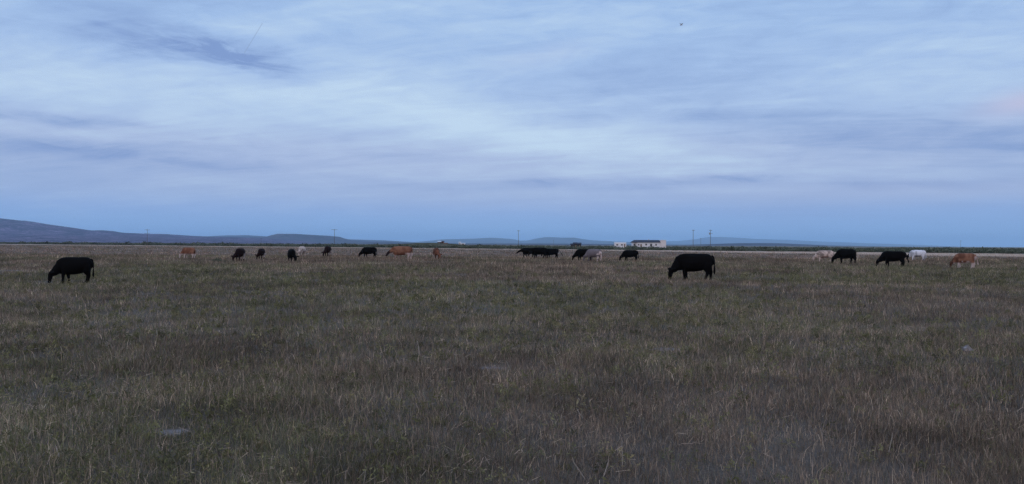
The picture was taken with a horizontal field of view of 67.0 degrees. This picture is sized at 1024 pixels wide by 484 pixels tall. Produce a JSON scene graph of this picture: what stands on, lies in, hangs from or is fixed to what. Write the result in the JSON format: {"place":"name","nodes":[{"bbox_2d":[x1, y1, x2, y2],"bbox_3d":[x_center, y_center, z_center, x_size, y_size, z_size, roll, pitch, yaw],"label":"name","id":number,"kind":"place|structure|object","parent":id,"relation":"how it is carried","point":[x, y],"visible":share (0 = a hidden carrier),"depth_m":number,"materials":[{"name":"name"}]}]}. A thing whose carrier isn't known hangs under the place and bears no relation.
{"place":"outdoors","nodes":[
{"label":"outdoors","id":0,"kind":"place"},
{"bbox_2d":[0,218,332,243],"bbox_3d":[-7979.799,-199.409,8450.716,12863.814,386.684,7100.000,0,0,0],"label":"hill","id":1,"kind":"structure","parent":0,"point":[17,231],"depth_m":7075.86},
{"bbox_2d":[210,235,415,242],"bbox_3d":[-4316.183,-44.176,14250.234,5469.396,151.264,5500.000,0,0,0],"label":"hill","id":2,"kind":"structure","parent":0,"point":[246,236],"depth_m":13771.89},
{"bbox_2d":[250,234,395,243],"bbox_3d":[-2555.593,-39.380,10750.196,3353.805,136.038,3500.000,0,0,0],"label":"mesa","id":3,"kind":"structure","parent":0,"point":[314,238],"depth_m":10238.82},
{"bbox_2d":[385,243,466,246],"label":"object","id":4,"kind":"structure","parent":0,"point":[430,244],"depth_m":444.51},
{"bbox_2d":[0,242,1023,483],"bbox_3d":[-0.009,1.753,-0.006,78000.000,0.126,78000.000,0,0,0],"label":"ground","id":5,"kind":"structure","parent":0,"point":[781,466],"depth_m":8.88,"materials":[{"name":"plant"}]},
{"bbox_2d":[48,257,93,283],"bbox_3d":[-18.956,1.229,33.271,1.733,1.166,0.690,0,0,-32],"label":"cow","id":6,"kind":"object","parent":5,"relation":"on","point":[67,266],"visible":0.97,"depth_m":33.13},
{"bbox_2d":[179,247,195,257],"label":"cow","id":7,"kind":"object","parent":5,"relation":"on","point":[186,251],"visible":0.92,"depth_m":86.05},
{"bbox_2d":[231,248,245,260],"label":"cow","id":8,"kind":"object","parent":5,"relation":"on","point":[239,252],"visible":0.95,"depth_m":74.65},
{"bbox_2d":[255,248,264,258],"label":"cow","id":9,"kind":"object","parent":5,"relation":"on","point":[261,251],"visible":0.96,"depth_m":82.58},
{"bbox_2d":[287,249,298,261],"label":"cow","id":10,"kind":"object","parent":5,"relation":"on","point":[291,254],"visible":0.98,"depth_m":73.12},
{"bbox_2d":[297,246,305,254],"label":"cow","id":11,"kind":"object","parent":5,"relation":"on","point":[302,249],"visible":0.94,"depth_m":107.19},
{"bbox_2d":[322,246,331,255],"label":"cow","id":12,"kind":"object","parent":5,"relation":"on","point":[327,250],"visible":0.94,"depth_m":102.85},
{"bbox_2d":[358,247,376,256],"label":"cow","id":13,"kind":"object","parent":5,"relation":"on","point":[368,250],"visible":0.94,"depth_m":97.65},
{"bbox_2d":[386,246,412,258],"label":"cow","id":14,"kind":"object","parent":5,"relation":"on","point":[401,250],"visible":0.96,"depth_m":88.42},
{"bbox_2d":[433,248,441,258],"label":"cow","id":15,"kind":"object","parent":5,"relation":"on","point":[436,251],"visible":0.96,"depth_m":91.03},
{"bbox_2d":[0,245,1022,258],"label":"grass","id":16,"kind":"structure","parent":5,"relation":"on","point":[139,250],"depth_m":163.45,"materials":[{"name":"green plant"}]},
{"bbox_2d":[0,251,1023,331],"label":"grass","id":17,"kind":"structure","parent":5,"relation":"on","point":[19,258],"depth_m":30.88,"materials":[{"name":"plant"}]},
{"bbox_2d":[0,261,1023,483],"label":"leafy weeds","id":18,"kind":"object","parent":5,"relation":"on","point":[183,453],"visible":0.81,"depth_m":12.17,"materials":[{"name":"green plant"}]},
{"bbox_2d":[0,257,1023,483],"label":"straw stalks","id":19,"kind":"object","parent":5,"relation":"on","point":[606,452],"visible":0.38,"depth_m":9.34,"materials":[{"name":"beige plant"}]},
{"bbox_2d":[0,241,1023,252],"bbox_3d":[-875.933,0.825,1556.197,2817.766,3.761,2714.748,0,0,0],"label":"sagebrush scrub","id":20,"kind":"object","parent":5,"relation":"on","point":[812,249],"visible":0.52,"depth_m":341.38,"materials":[{"name":"green plant"}]},
{"bbox_2d":[516,248,535,256],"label":"cow","id":21,"kind":"object","parent":5,"relation":"on","point":[525,251],"visible":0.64,"depth_m":103.67},
{"bbox_2d":[528,247,547,257],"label":"cow","id":22,"kind":"object","parent":5,"relation":"on","point":[536,251],"visible":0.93,"depth_m":96.86},
{"bbox_2d":[541,248,562,257],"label":"cow","id":23,"kind":"object","parent":5,"relation":"on","point":[552,251],"visible":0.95,"depth_m":97.27},
{"bbox_2d":[572,249,590,259],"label":"cow","id":24,"kind":"object","parent":5,"relation":"on","point":[578,253],"visible":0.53,"depth_m":84.70},
{"bbox_2d":[583,249,601,260],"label":"cow","id":25,"kind":"object","parent":5,"relation":"on","point":[591,253],"visible":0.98,"depth_m":82.17},
{"bbox_2d":[614,242,625,247],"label":"mobile home","id":26,"kind":"object","parent":5,"relation":"on","point":[620,244],"visible":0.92,"depth_m":430.00,"materials":[{"name":"white"}]},
{"bbox_2d":[619,250,638,260],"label":"cow","id":27,"kind":"object","parent":5,"relation":"on","point":[626,254],"visible":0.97,"depth_m":84.85},
{"bbox_2d":[631,239,665,247],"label":"ranch house","id":28,"kind":"structure","parent":5,"relation":"on","point":[650,243],"depth_m":405.00,"materials":[{"name":"white paint"}]},
{"bbox_2d":[668,253,714,280],"bbox_3d":[8.968,1.267,38.736,2.359,1.388,0.821,0,0,-1],"label":"cow","id":29,"kind":"object","parent":5,"relation":"on","point":[686,263],"visible":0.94,"depth_m":38.54},
{"bbox_2d":[726,246,734,250],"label":"sagebrush bush","id":30,"kind":"object","parent":5,"relation":"on","point":[731,248],"visible":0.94,"depth_m":253.90,"materials":[{"name":"green plant"}]},
{"bbox_2d":[812,250,833,260],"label":"cow","id":31,"kind":"object","parent":5,"relation":"on","point":[820,254],"visible":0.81,"depth_m":85.99},
{"bbox_2d":[831,249,855,263],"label":"cow","id":32,"kind":"object","parent":5,"relation":"on","point":[841,254],"visible":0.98,"depth_m":76.16},
{"bbox_2d":[876,251,908,266],"bbox_3d":[31.992,1.450,65.087,2.539,1.383,0.783,0,0,23],"label":"cow","id":33,"kind":"object","parent":5,"relation":"on","point":[887,257],"visible":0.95,"depth_m":64.85},
{"bbox_2d":[906,250,926,260],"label":"cow","id":34,"kind":"object","parent":5,"relation":"on","point":[916,253],"visible":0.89,"depth_m":96.73},
{"bbox_2d":[924,247,935,252],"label":"sagebrush bush","id":35,"kind":"object","parent":5,"relation":"on","point":[930,250],"visible":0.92,"depth_m":220.69,"materials":[{"name":"green plant"}]},
{"bbox_2d":[949,253,978,267],"bbox_3d":[36.068,1.520,61.762,1.998,1.261,0.741,0,0,32],"label":"cow","id":36,"kind":"object","parent":5,"relation":"on","point":[959,258],"visible":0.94,"depth_m":61.55},
{"bbox_2d":[961,345,973,352],"bbox_3d":[7.261,1.701,12.352,0.199,0.123,0.152,0,0,-32],"label":"stone","id":37,"kind":"object","parent":5,"relation":"on","point":[966,347],"visible":0.95,"depth_m":12.29,"materials":[{"name":"grey stone"}]},
{"bbox_2d":[964,248,985,252],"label":"sagebrush bush","id":38,"kind":"object","parent":5,"relation":"on","point":[982,250],"visible":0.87,"depth_m":216.36,"materials":[{"name":"green plant"}]},
{"bbox_2d":[992,249,1004,252],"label":"sagebrush bush","id":39,"kind":"object","parent":5,"relation":"on","point":[996,251],"visible":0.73,"depth_m":214.02,"materials":[{"name":"green plant"}]},
{"bbox_2d":[0,0,1023,246],"label":"sky","id":40,"kind":"structure","parent":0,"point":[853,121],"materials":[{"name":"blue"}]},
{"bbox_2d":[416,237,681,244],"bbox_3d":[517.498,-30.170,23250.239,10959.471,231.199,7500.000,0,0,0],"label":"mountain range","id":41,"kind":"structure","parent":0,"point":[550,240],"depth_m":21692.06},
{"bbox_2d":[339,242,886,246],"bbox_3d":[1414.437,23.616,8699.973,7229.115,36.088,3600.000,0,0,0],"label":"hill","id":42,"kind":"structure","parent":0,"point":[756,244],"depth_m":7537.11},
{"bbox_2d":[666,237,958,246],"bbox_3d":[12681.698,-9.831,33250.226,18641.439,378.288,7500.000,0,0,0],"label":"mountain range","id":43,"kind":"structure","parent":0,"point":[719,240],"depth_m":31404.81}
]}

